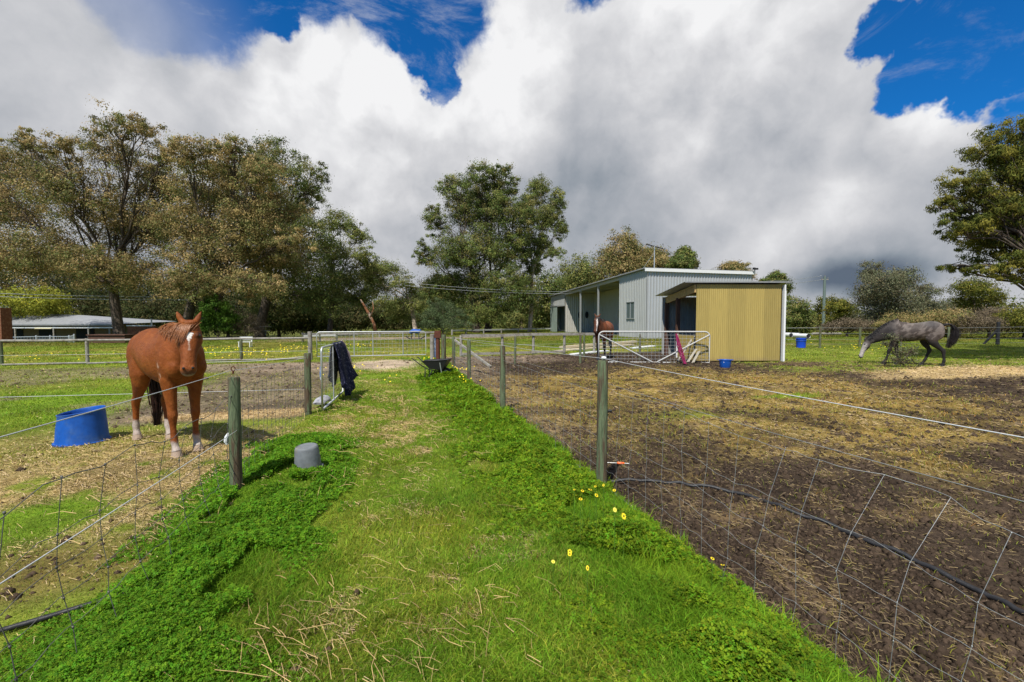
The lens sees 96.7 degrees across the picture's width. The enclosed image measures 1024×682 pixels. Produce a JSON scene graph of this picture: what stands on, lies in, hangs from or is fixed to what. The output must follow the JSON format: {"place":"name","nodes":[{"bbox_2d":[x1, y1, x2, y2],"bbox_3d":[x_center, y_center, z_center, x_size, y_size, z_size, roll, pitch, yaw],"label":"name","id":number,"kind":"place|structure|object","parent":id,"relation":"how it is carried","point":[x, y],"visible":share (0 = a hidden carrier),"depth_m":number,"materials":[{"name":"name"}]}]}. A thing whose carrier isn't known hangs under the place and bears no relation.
{"place":"outdoors","nodes":[
{"label":"outdoors","id":0,"kind":"place"},
{"bbox_2d":[0,296,132,299],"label":"power line","id":1,"kind":"object","parent":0,"point":[70,298],"visible":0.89,"depth_m":35.88,"materials":[{"name":"metal"}]},
{"bbox_2d":[0,293,155,296],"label":"power line","id":2,"kind":"object","parent":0,"point":[77,295],"visible":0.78,"depth_m":35.87,"materials":[{"name":"metal"}]},
{"bbox_2d":[0,322,1023,681],"bbox_3d":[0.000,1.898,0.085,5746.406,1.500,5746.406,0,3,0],"label":"ground","id":3,"kind":"structure","parent":0,"point":[66,548],"depth_m":4.97,"materials":[{"name":"soil"}]},
{"bbox_2d":[0,308,12,342],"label":"brick pillar","id":4,"kind":"structure","parent":3,"relation":"on","point":[6,330],"depth_m":26.97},
{"bbox_2d":[0,228,59,301],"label":"gum tree","id":5,"kind":"object","parent":3,"relation":"on","point":[12,283],"visible":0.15,"depth_m":66.02,"materials":[{"name":"green plant"}]},
{"bbox_2d":[0,282,83,329],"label":"wattle tree","id":6,"kind":"object","parent":3,"relation":"on","point":[43,303],"visible":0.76,"depth_m":44.51,"materials":[{"name":"green plant"}]},
{"bbox_2d":[13,334,75,342],"bbox_3d":[-30.775,0.161,29.992,4.939,1.265,0.519,0,3,6],"label":"fence","id":7,"kind":"object","parent":3,"relation":"on","point":[68,336],"visible":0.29,"depth_m":30.00,"materials":[{"name":"metal"}]},
{"bbox_2d":[0,592,125,633],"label":"water pipe","id":8,"kind":"object","parent":3,"relation":"on","point":[32,621],"visible":0.69,"depth_m":2.34,"materials":[{"name":"black plastic"}]},
{"bbox_2d":[13,238,122,316],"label":"gum tree","id":9,"kind":"object","parent":3,"relation":"on","point":[92,295],"visible":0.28,"depth_m":63.66,"materials":[{"name":"green plant"}]},
{"bbox_2d":[52,405,111,446],"bbox_3d":[-5.553,1.080,5.878,0.585,0.441,0.550,0,3,0],"label":"plastic tub","id":10,"kind":"object","parent":3,"relation":"on","point":[90,427],"visible":0.95,"depth_m":5.72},
{"bbox_2d":[0,303,172,341],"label":"house","id":11,"kind":"structure","parent":3,"relation":"on","point":[81,326],"depth_m":45.30,"materials":[{"name":"white metal"}]},
{"bbox_2d":[12,329,23,339],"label":"window","id":12,"kind":"structure","parent":11,"relation":"in","point":[20,333],"depth_m":45.31,"materials":[{"name":"glass"}]},
{"bbox_2d":[38,329,55,339],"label":"window","id":13,"kind":"structure","parent":11,"relation":"in","point":[42,332],"depth_m":45.30,"materials":[{"name":"glass"}]},
{"bbox_2d":[76,329,94,338],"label":"window","id":14,"kind":"structure","parent":11,"relation":"in","point":[80,333],"depth_m":45.31,"materials":[{"name":"glass"}]},
{"bbox_2d":[0,94,192,333],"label":"gum tree","id":15,"kind":"object","parent":3,"relation":"on","point":[110,272],"visible":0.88,"depth_m":32.07,"materials":[{"name":"green plant"}]},
{"bbox_2d":[52,276,143,317],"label":"gum tree","id":16,"kind":"object","parent":3,"relation":"on","point":[99,310],"visible":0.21,"depth_m":63.11,"materials":[{"name":"green plant"}]},
{"bbox_2d":[88,334,135,342],"bbox_3d":[-24.170,-0.157,27.500,2.300,0.490,0.900,0,3,0],"label":"garden bed","id":17,"kind":"object","parent":3,"relation":"on","point":[110,336],"visible":0.86,"depth_m":27.13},
{"bbox_2d":[126,319,156,333],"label":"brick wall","id":18,"kind":"structure","parent":3,"relation":"on","point":[134,329],"depth_m":35.84,"materials":[{"name":"brick"}]},
{"bbox_2d":[98,279,198,327],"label":"shrub","id":19,"kind":"object","parent":3,"relation":"on","point":[156,309],"visible":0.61,"depth_m":59.72,"materials":[{"name":"green plant"}]},
{"bbox_2d":[0,353,311,681],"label":"wire fence","id":20,"kind":"object","parent":3,"relation":"on","point":[233,437],"visible":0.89,"depth_m":3.98,"materials":[{"name":"grey metal"}]},
{"bbox_2d":[0,332,312,365],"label":"rail fence","id":21,"kind":"object","parent":3,"relation":"on","point":[87,354],"visible":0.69,"depth_m":16.34,"materials":[{"name":"grey wood"}]},
{"bbox_2d":[126,312,206,458],"bbox_3d":[-4.165,0.482,5.534,1.971,1.660,0.527,2,3,36],"label":"horse","id":22,"kind":"object","parent":3,"relation":"on","point":[167,356],"visible":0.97,"depth_m":5.22},
{"bbox_2d":[0,431,364,681],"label":"clover patch","id":23,"kind":"object","parent":3,"relation":"on","point":[268,506],"visible":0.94,"depth_m":2.51,"materials":[{"name":"green plant"}]},
{"bbox_2d":[148,267,236,335],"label":"gum tree","id":24,"kind":"object","parent":3,"relation":"on","point":[198,301],"visible":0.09,"depth_m":65.55,"materials":[{"name":"green plant"}]},
{"bbox_2d":[194,294,245,337],"bbox_3d":[-19.686,-1.585,30.457,3.175,3.130,3.600,0,3,0],"label":"shrub","id":25,"kind":"object","parent":3,"relation":"on","point":[218,319],"visible":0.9,"depth_m":30.00,"materials":[{"name":"green plant"}]},
{"bbox_2d":[197,264,255,337],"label":"gum tree","id":26,"kind":"object","parent":3,"relation":"on","point":[230,301],"visible":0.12,"depth_m":68.34,"materials":[{"name":"green plant"}]},
{"bbox_2d":[131,130,323,334],"bbox_3d":[-19.422,-6.995,31.970,13.720,14.275,10.024,0,3,0],"label":"gum tree","id":27,"kind":"object","parent":3,"relation":"on","point":[202,230],"visible":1,"depth_m":29.90,"materials":[{"name":"green plant"}]},
{"bbox_2d":[222,306,268,337],"bbox_3d":[-18.686,-1.198,32.041,3.243,2.691,3.908,-1,3,-23],"label":"shrub","id":28,"kind":"object","parent":3,"relation":"on","point":[251,328],"visible":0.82,"depth_m":31.39,"materials":[{"name":"green plant"}]},
{"bbox_2d":[231,273,318,336],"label":"gum tree","id":29,"kind":"object","parent":3,"relation":"on","point":[283,325],"visible":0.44,"depth_m":57.77,"materials":[{"name":"green plant"}]},
{"bbox_2d":[198,129,354,337],"bbox_3d":[-20.762,-8.939,41.029,13.376,18.538,11.624,0,3,0],"label":"gum tree","id":30,"kind":"object","parent":3,"relation":"on","point":[307,190],"visible":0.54,"depth_m":39.76,"materials":[{"name":"green plant"}]},
{"bbox_2d":[0,388,591,681],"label":"long straw","id":31,"kind":"object","parent":3,"relation":"on","point":[282,643],"visible":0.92,"depth_m":2.62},
{"bbox_2d":[294,443,323,468],"bbox_3d":[-2.034,1.165,4.524,0.282,0.256,0.272,-4,7,-17],"label":"bucket","id":32,"kind":"object","parent":3,"relation":"on","point":[306,455],"visible":0.72,"depth_m":4.44,"materials":[{"name":"grey plastic"}]},
{"bbox_2d":[280,289,345,334],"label":"gum tree","id":33,"kind":"object","parent":3,"relation":"on","point":[314,324],"visible":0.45,"depth_m":62.19,"materials":[{"name":"green plant"}]},
{"bbox_2d":[301,334,337,341],"bbox_3d":[-11.537,-0.064,27.326,2.015,0.729,0.130,-1,3,-19],"label":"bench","id":34,"kind":"object","parent":3,"relation":"on","point":[320,335],"visible":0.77,"depth_m":27.31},
{"bbox_2d":[313,395,329,404],"bbox_3d":[-3.412,1.055,8.206,0.220,0.137,0.415,0,3,0],"label":"striped cloth","id":35,"kind":"object","parent":3,"relation":"on","point":[317,401],"visible":0.8,"depth_m":8.08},
{"bbox_2d":[320,342,343,410],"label":"pipe gate","id":36,"kind":"structure","parent":3,"relation":"on","point":[323,407],"depth_m":8.02,"materials":[{"name":"metal"}]},
{"bbox_2d":[327,340,358,395],"bbox_3d":[-3.366,0.547,9.035,0.405,1.098,1.246,0,3,-9],"label":"horse rug","id":37,"kind":"object","parent":36,"relation":"hanging from","point":[348,374],"visible":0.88,"depth_m":8.95,"materials":[{"name":"blue fabric"}]},
{"bbox_2d":[286,204,390,330],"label":"gum tree","id":38,"kind":"object","parent":3,"relation":"on","point":[368,269],"visible":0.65,"depth_m":47.19,"materials":[{"name":"green plant"}]},
{"bbox_2d":[333,286,376,332],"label":"gum tree","id":39,"kind":"object","parent":3,"relation":"on","point":[354,319],"visible":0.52,"depth_m":70.42,"materials":[{"name":"green plant"}]},
{"bbox_2d":[302,331,433,336],"bbox_3d":[-9.826,-0.352,31.968,9.223,0.671,0.272,-1,3,-12],"label":"rail fence","id":40,"kind":"object","parent":3,"relation":"on","point":[368,333],"visible":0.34,"depth_m":31.90,"materials":[{"name":"grey wood"}]},
{"bbox_2d":[360,299,376,330],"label":"dead tree","id":41,"kind":"object","parent":3,"relation":"on","point":[371,318],"visible":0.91,"depth_m":43.90,"materials":[{"name":"wood"}]},
{"bbox_2d":[316,331,425,356],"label":"pipe gate","id":42,"kind":"structure","parent":3,"relation":"on","point":[384,343],"depth_m":18.77,"materials":[{"name":"metal"}]},
{"bbox_2d":[358,299,417,330],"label":"gum tree","id":43,"kind":"object","parent":3,"relation":"on","point":[380,322],"visible":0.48,"depth_m":71.18,"materials":[{"name":"green plant"}]},
{"bbox_2d":[356,254,427,328],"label":"gum tree","id":44,"kind":"object","parent":3,"relation":"on","point":[402,313],"visible":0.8,"depth_m":59.53,"materials":[{"name":"green plant"}]},
{"bbox_2d":[406,329,424,339],"bbox_3d":[-6.119,-0.432,29.009,1.335,0.703,0.320,0,3,0],"label":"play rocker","id":45,"kind":"object","parent":3,"relation":"on","point":[416,333],"visible":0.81,"depth_m":28.94,"materials":[{"name":"blue plastic"}]},
{"bbox_2d":[400,290,444,327],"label":"gum tree","id":46,"kind":"object","parent":3,"relation":"on","point":[418,298],"visible":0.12,"depth_m":74.91,"materials":[{"name":"green plant"}]},
{"bbox_2d":[412,357,451,377],"bbox_3d":[-2.126,0.713,12.203,1.017,0.545,0.476,0,3,8],"label":"wheelbarrow","id":47,"kind":"object","parent":3,"relation":"on","point":[440,365],"visible":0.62,"depth_m":12.02,"materials":[{"name":"black plastic"}]},
{"bbox_2d":[402,272,461,326],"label":"gum tree","id":48,"kind":"object","parent":3,"relation":"on","point":[418,281],"visible":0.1,"depth_m":79.27,"materials":[{"name":"green plant"}]},
{"bbox_2d":[430,334,434,358],"bbox_3d":[-2.895,0.378,16.524,0.165,1.261,0.170,0,3,0],"label":"gate post","id":49,"kind":"object","parent":3,"relation":"on","point":[432,351],"visible":0.69,"depth_m":16.45,"materials":[{"name":"grey wood"}]},
{"bbox_2d":[434,331,440,358],"bbox_3d":[-2.635,0.335,16.190,0.220,1.409,0.170,0,3,0],"label":"gate post","id":50,"kind":"object","parent":3,"relation":"on","point":[437,335],"visible":0.75,"depth_m":16.12,"materials":[{"name":"wood"}]},
{"bbox_2d":[175,376,707,681],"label":"clover","id":51,"kind":"object","parent":3,"relation":"on","point":[371,471],"visible":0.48,"depth_m":3.27,"materials":[{"name":"green plant"}]},
{"bbox_2d":[441,335,445,358],"bbox_3d":[-2.432,0.418,16.196,0.176,1.286,0.180,0,3,0],"label":"gate post","id":52,"kind":"object","parent":3,"relation":"on","point":[443,346],"visible":0.75,"depth_m":16.12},
{"bbox_2d":[415,296,475,334],"bbox_3d":[-5.541,-2.088,38.066,5.445,3.228,4.670,0,3,0],"label":"shrub","id":53,"kind":"object","parent":3,"relation":"on","point":[455,323],"visible":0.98,"depth_m":37.48,"materials":[{"name":"green plant"}]},
{"bbox_2d":[17,342,903,381],"bbox_3d":[-0.208,0.502,18.134,39.683,0.318,15.601,0,3,0],"label":"yellow flower drift","id":54,"kind":"object","parent":3,"relation":"on","point":[354,365],"visible":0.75,"depth_m":19.88,"materials":[{"name":"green plant"}]},
{"bbox_2d":[411,158,544,331],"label":"gum tree","id":55,"kind":"object","parent":3,"relation":"on","point":[500,256],"visible":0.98,"depth_m":43.02,"materials":[{"name":"green plant"}]},
{"bbox_2d":[446,299,510,327],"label":"gum tree","id":56,"kind":"object","parent":3,"relation":"on","point":[482,325],"visible":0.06,"depth_m":69.61,"materials":[{"name":"green plant"}]},
{"bbox_2d":[451,328,550,334],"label":"rail fence","id":57,"kind":"object","parent":3,"relation":"on","point":[518,329],"visible":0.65,"depth_m":41.69,"materials":[{"name":"grey wood"}]},
{"bbox_2d":[0,352,1023,681],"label":"soil crumbs","id":58,"kind":"object","parent":3,"relation":"on","point":[980,624],"visible":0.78,"depth_m":3.48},
{"bbox_2d":[0,338,1023,681],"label":"scattered straw","id":59,"kind":"object","parent":3,"relation":"on","point":[946,374],"visible":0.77,"depth_m":4.98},
{"bbox_2d":[494,287,537,328],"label":"gum tree","id":60,"kind":"object","parent":3,"relation":"on","point":[520,321],"visible":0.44,"depth_m":63.58,"materials":[{"name":"green plant"}]},
{"bbox_2d":[460,333,595,356],"bbox_3d":[0.830,0.262,20.603,6.427,1.253,0.168,-1,3,-15],"label":"rail fence","id":61,"kind":"object","parent":3,"relation":"on","point":[533,335],"visible":0.74,"depth_m":20.48,"materials":[{"name":"grey metal"}]},
{"bbox_2d":[518,172,569,331],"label":"gum tree","id":62,"kind":"object","parent":3,"relation":"on","point":[547,214],"visible":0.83,"depth_m":45.16,"materials":[{"name":"green plant"}]},
{"bbox_2d":[455,334,640,363],"bbox_3d":[1.193,0.413,17.224,8.006,1.321,2.072,-1,3,-29],"label":"electric fence","id":63,"kind":"object","parent":3,"relation":"on","point":[580,349],"visible":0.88,"depth_m":16.80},
{"bbox_2d":[523,266,576,327],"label":"gum tree","id":64,"kind":"object","parent":3,"relation":"on","point":[542,312],"visible":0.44,"depth_m":58.77,"materials":[{"name":"green plant"}]},
{"bbox_2d":[554,251,610,290],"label":"gum tree","id":65,"kind":"object","parent":3,"relation":"on","point":[585,272],"visible":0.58,"depth_m":62.02,"materials":[{"name":"green plant"}]},
{"bbox_2d":[569,350,608,354],"bbox_3d":[3.648,0.532,21.249,2.588,0.104,0.300,-2,3,-42],"label":"timber","id":66,"kind":"object","parent":3,"relation":"on","point":[588,352],"visible":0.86,"depth_m":20.97,"materials":[{"name":"white paint"}]},
{"bbox_2d":[158,287,1023,327],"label":"distant wood","id":67,"kind":"object","parent":3,"relation":"on","point":[928,316],"visible":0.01,"depth_m":115.77,"materials":[{"name":"green plant"}]},
{"bbox_2d":[566,344,633,350],"bbox_3d":[4.462,0.339,23.512,5.536,0.191,0.320,-2,3,-38],"label":"timber","id":68,"kind":"object","parent":3,"relation":"on","point":[601,347],"visible":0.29,"depth_m":23.72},
{"bbox_2d":[559,340,637,347],"bbox_3d":[4.717,0.166,24.198,5.524,0.248,0.320,-2,3,-35],"label":"timber","id":69,"kind":"object","parent":68,"relation":"on","point":[586,345],"visible":0.71,"depth_m":23.59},
{"bbox_2d":[594,314,613,359],"bbox_3d":[3.736,-0.186,18.591,0.562,1.873,2.156,1,3,26],"label":"horse","id":70,"kind":"object","parent":3,"relation":"on","point":[600,324],"visible":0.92,"depth_m":18.16},
{"bbox_2d":[589,224,650,280],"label":"gum tree","id":71,"kind":"object","parent":3,"relation":"on","point":[623,258],"visible":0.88,"depth_m":59.00,"materials":[{"name":"green plant"}]},
{"bbox_2d":[622,513,625,562],"bbox_3d":[0.682,1.212,2.780,0.029,0.325,0.029,0,3,0],"label":"capeweed flower","id":72,"kind":"object","parent":3,"relation":"on","point":[623,515],"visible":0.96,"depth_m":2.78,"materials":[{"name":"yellow plant"}]},
{"bbox_2d":[415,366,844,681],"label":"leafy weeds","id":73,"kind":"object","parent":3,"relation":"on","point":[750,656],"visible":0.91,"depth_m":2.88,"materials":[{"name":"green plant"}]},
{"bbox_2d":[548,267,754,337],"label":"barn","id":74,"kind":"structure","parent":3,"relation":"on","point":[630,301],"depth_m":32.24,"materials":[{"name":"metal"}]},
{"bbox_2d":[405,285,571,293],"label":"power line","id":75,"kind":"object","parent":74,"relation":"attached to","point":[506,292],"visible":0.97,"depth_m":41.33,"materials":[{"name":"metal"}]},
{"bbox_2d":[550,306,556,331],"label":"sliding door","id":76,"kind":"structure","parent":74,"relation":"in","point":[553,310],"depth_m":46.88,"materials":[{"name":"metal"}]},
{"bbox_2d":[626,301,634,318],"bbox_3d":[8.271,-2.140,31.809,0.070,1.210,1.150,-1,3,-15],"label":"window","id":77,"kind":"structure","parent":74,"relation":"in","point":[630,306],"depth_m":31.78,"materials":[{"name":"glass"}]},
{"bbox_2d":[630,241,672,269],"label":"gum tree","id":78,"kind":"object","parent":3,"relation":"on","point":[660,256],"visible":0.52,"depth_m":64.00,"materials":[{"name":"green plant"}]},
{"bbox_2d":[598,331,709,362],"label":"white gate","id":79,"kind":"structure","parent":3,"relation":"on","point":[655,338],"depth_m":17.22,"materials":[{"name":"metal"}]},
{"bbox_2d":[675,334,686,363],"bbox_3d":[6.159,0.279,16.601,0.185,1.069,0.722,0,3,-6],"label":"hay net","id":80,"kind":"object","parent":3,"relation":"on","point":[680,350],"visible":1,"depth_m":16.61,"materials":[{"name":"fabric"}]},
{"bbox_2d":[663,244,700,268],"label":"gum tree","id":81,"kind":"object","parent":3,"relation":"on","point":[683,257],"visible":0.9,"depth_m":58.58,"materials":[{"name":"green plant"}]},
{"bbox_2d":[656,281,791,360],"bbox_3d":[8.537,-0.814,19.008,4.075,3.034,3.540,0,3,-1],"label":"horse shelter","id":82,"kind":"object","parent":3,"relation":"on","point":[741,320],"visible":0.93,"depth_m":17.40,"materials":[{"name":"yellow paint"}]},
{"bbox_2d":[717,359,732,367],"bbox_3d":[7.200,0.757,15.378,0.478,0.271,0.409,-2,3,-38],"label":"feed tub","id":83,"kind":"object","parent":3,"relation":"on","point":[724,363],"visible":0.98,"depth_m":15.24,"materials":[{"name":"blue plastic"}]},
{"bbox_2d":[711,259,757,280],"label":"gum tree","id":84,"kind":"object","parent":3,"relation":"on","point":[734,265],"visible":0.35,"depth_m":75.74,"materials":[{"name":"green plant"}]},
{"bbox_2d":[452,336,1023,681],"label":"wire fence","id":85,"kind":"object","parent":3,"relation":"on","point":[602,417],"visible":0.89,"depth_m":4.15,"materials":[{"name":"metal"}]},
{"bbox_2d":[758,269,796,300],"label":"gum tree","id":86,"kind":"object","parent":3,"relation":"on","point":[776,275],"visible":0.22,"depth_m":65.25,"materials":[{"name":"green plant"}]},
{"bbox_2d":[795,338,806,347],"bbox_3d":[15.095,0.096,23.771,0.504,0.500,0.504,0,3,0],"label":"water drum","id":87,"kind":"object","parent":3,"relation":"on","point":[800,342],"visible":1,"depth_m":23.59,"materials":[{"name":"blue plastic"}]},
{"bbox_2d":[785,295,824,332],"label":"bush","id":88,"kind":"object","parent":3,"relation":"on","point":[800,318],"visible":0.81,"depth_m":41.43,"materials":[{"name":"green plant"}]},
{"bbox_2d":[607,478,1023,614],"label":"water pipe","id":89,"kind":"object","parent":3,"relation":"on","point":[1012,607],"visible":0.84,"depth_m":3.21,"materials":[{"name":"black plastic"}]},
{"bbox_2d":[811,293,836,329],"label":"bush","id":90,"kind":"object","parent":3,"relation":"on","point":[817,309],"visible":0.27,"depth_m":57.60,"materials":[{"name":"green plant"}]},
{"bbox_2d":[821,275,828,323],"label":"power pole","id":91,"kind":"object","parent":3,"relation":"on","point":[824,279],"visible":0.91,"depth_m":54.72,"materials":[{"name":"paint"}]},
{"bbox_2d":[822,295,861,330],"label":"tree","id":92,"kind":"object","parent":3,"relation":"on","point":[838,307],"visible":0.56,"depth_m":50.25,"materials":[{"name":"green plant"}]},
{"bbox_2d":[815,314,882,336],"bbox_3d":[24.921,-1.115,33.125,5.745,1.681,2.638,-1,3,-23],"label":"bush","id":93,"kind":"object","parent":3,"relation":"on","point":[851,324],"visible":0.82,"depth_m":32.75,"materials":[{"name":"green plant"}]},
{"bbox_2d":[840,259,939,333],"bbox_3d":[29.057,-3.443,35.274,5.960,6.140,6.885,2,3,37],"label":"tree","id":94,"kind":"object","parent":3,"relation":"on","point":[895,283],"visible":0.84,"depth_m":34.77,"materials":[{"name":"green plant"}]},
{"bbox_2d":[879,332,925,367],"bbox_3d":[13.088,0.363,15.307,1.556,1.348,0.835,0,3,0],"label":"sapling","id":95,"kind":"object","parent":3,"relation":"on","point":[904,355],"visible":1,"depth_m":15.30,"materials":[{"name":"green plant"}]},
{"bbox_2d":[868,307,948,331],"bbox_3d":[27.901,-1.237,31.966,5.927,2.396,3.153,-1,3,-16],"label":"bush","id":96,"kind":"object","parent":3,"relation":"on","point":[915,318],"visible":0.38,"depth_m":31.57,"materials":[{"name":"green plant"}]},
{"bbox_2d":[858,319,960,365],"bbox_3d":[14.053,0.039,16.177,2.804,1.668,0.568,1,3,26],"label":"horse","id":97,"kind":"object","parent":3,"relation":"on","point":[927,334],"visible":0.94,"depth_m":15.95},
{"bbox_2d":[801,327,1023,347],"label":"wire fence","id":98,"kind":"object","parent":3,"relation":"on","point":[820,333],"visible":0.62,"depth_m":24.22,"materials":[{"name":"metal"}]},
{"bbox_2d":[902,282,961,315],"bbox_3d":[36.022,-2.849,39.543,5.692,4.591,3.777,0,3,0],"label":"tree","id":99,"kind":"object","parent":3,"relation":"on","point":[937,305],"visible":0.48,"depth_m":38.78,"materials":[{"name":"green plant"}]},
{"bbox_2d":[913,305,986,336],"bbox_3d":[30.552,-1.311,32.144,4.664,2.792,5.389,2,3,39],"label":"bush","id":100,"kind":"object","parent":3,"relation":"on","point":[944,316],"visible":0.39,"depth_m":31.15,"materials":[{"name":"green plant"}]},
{"bbox_2d":[925,114,1023,289],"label":"acacia tree","id":101,"kind":"object","parent":3,"relation":"on","point":[998,223],"visible":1,"depth_m":16.58,"materials":[{"name":"green plant"}]},
{"bbox_2d":[939,275,1012,313],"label":"tree","id":102,"kind":"object","parent":3,"relation":"on","point":[988,294],"visible":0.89,"depth_m":47.77,"materials":[{"name":"green plant"}]},
{"bbox_2d":[945,304,1023,336],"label":"bush","id":103,"kind":"object","parent":3,"relation":"on","point":[988,319],"visible":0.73,"depth_m":29.86,"materials":[{"name":"green plant"}]},
{"bbox_2d":[982,322,1000,344],"bbox_3d":[26.832,-0.304,25.472,0.678,1.515,0.177,2,3,41],"label":"strainer post","id":104,"kind":"object","parent":3,"relation":"on","point":[997,333],"visible":0.9,"depth_m":25.29,"materials":[{"name":"grey wood"}]},
{"bbox_2d":[990,300,1023,337],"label":"bush","id":105,"kind":"object","parent":3,"relation":"on","point":[1017,318],"visible":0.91,"depth_m":29.31,"materials":[{"name":"green plant"}]},
{"bbox_2d":[0,329,1023,681],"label":"short grass","id":106,"kind":"structure","parent":0,"point":[652,599],"depth_m":2.85,"materials":[{"name":"plant"}]},
{"bbox_2d":[0,0,1023,315],"label":"sky","id":107,"kind":"structure","parent":0,"point":[805,139],"materials":[{"name":"white"}]},
{"bbox_2d":[424,361,908,681],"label":"long grass","id":108,"kind":"structure","parent":0,"point":[493,411],"depth_m":3.29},
{"bbox_2d":[793,333,810,337],"bbox_3d":[19.374,-0.343,30.432,0.300,0.295,1.302,0,3,-3],"label":"pipe","id":109,"kind":"object","parent":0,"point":[795,335],"visible":0.94,"depth_m":30.24,"materials":[{"name":"white paint"}]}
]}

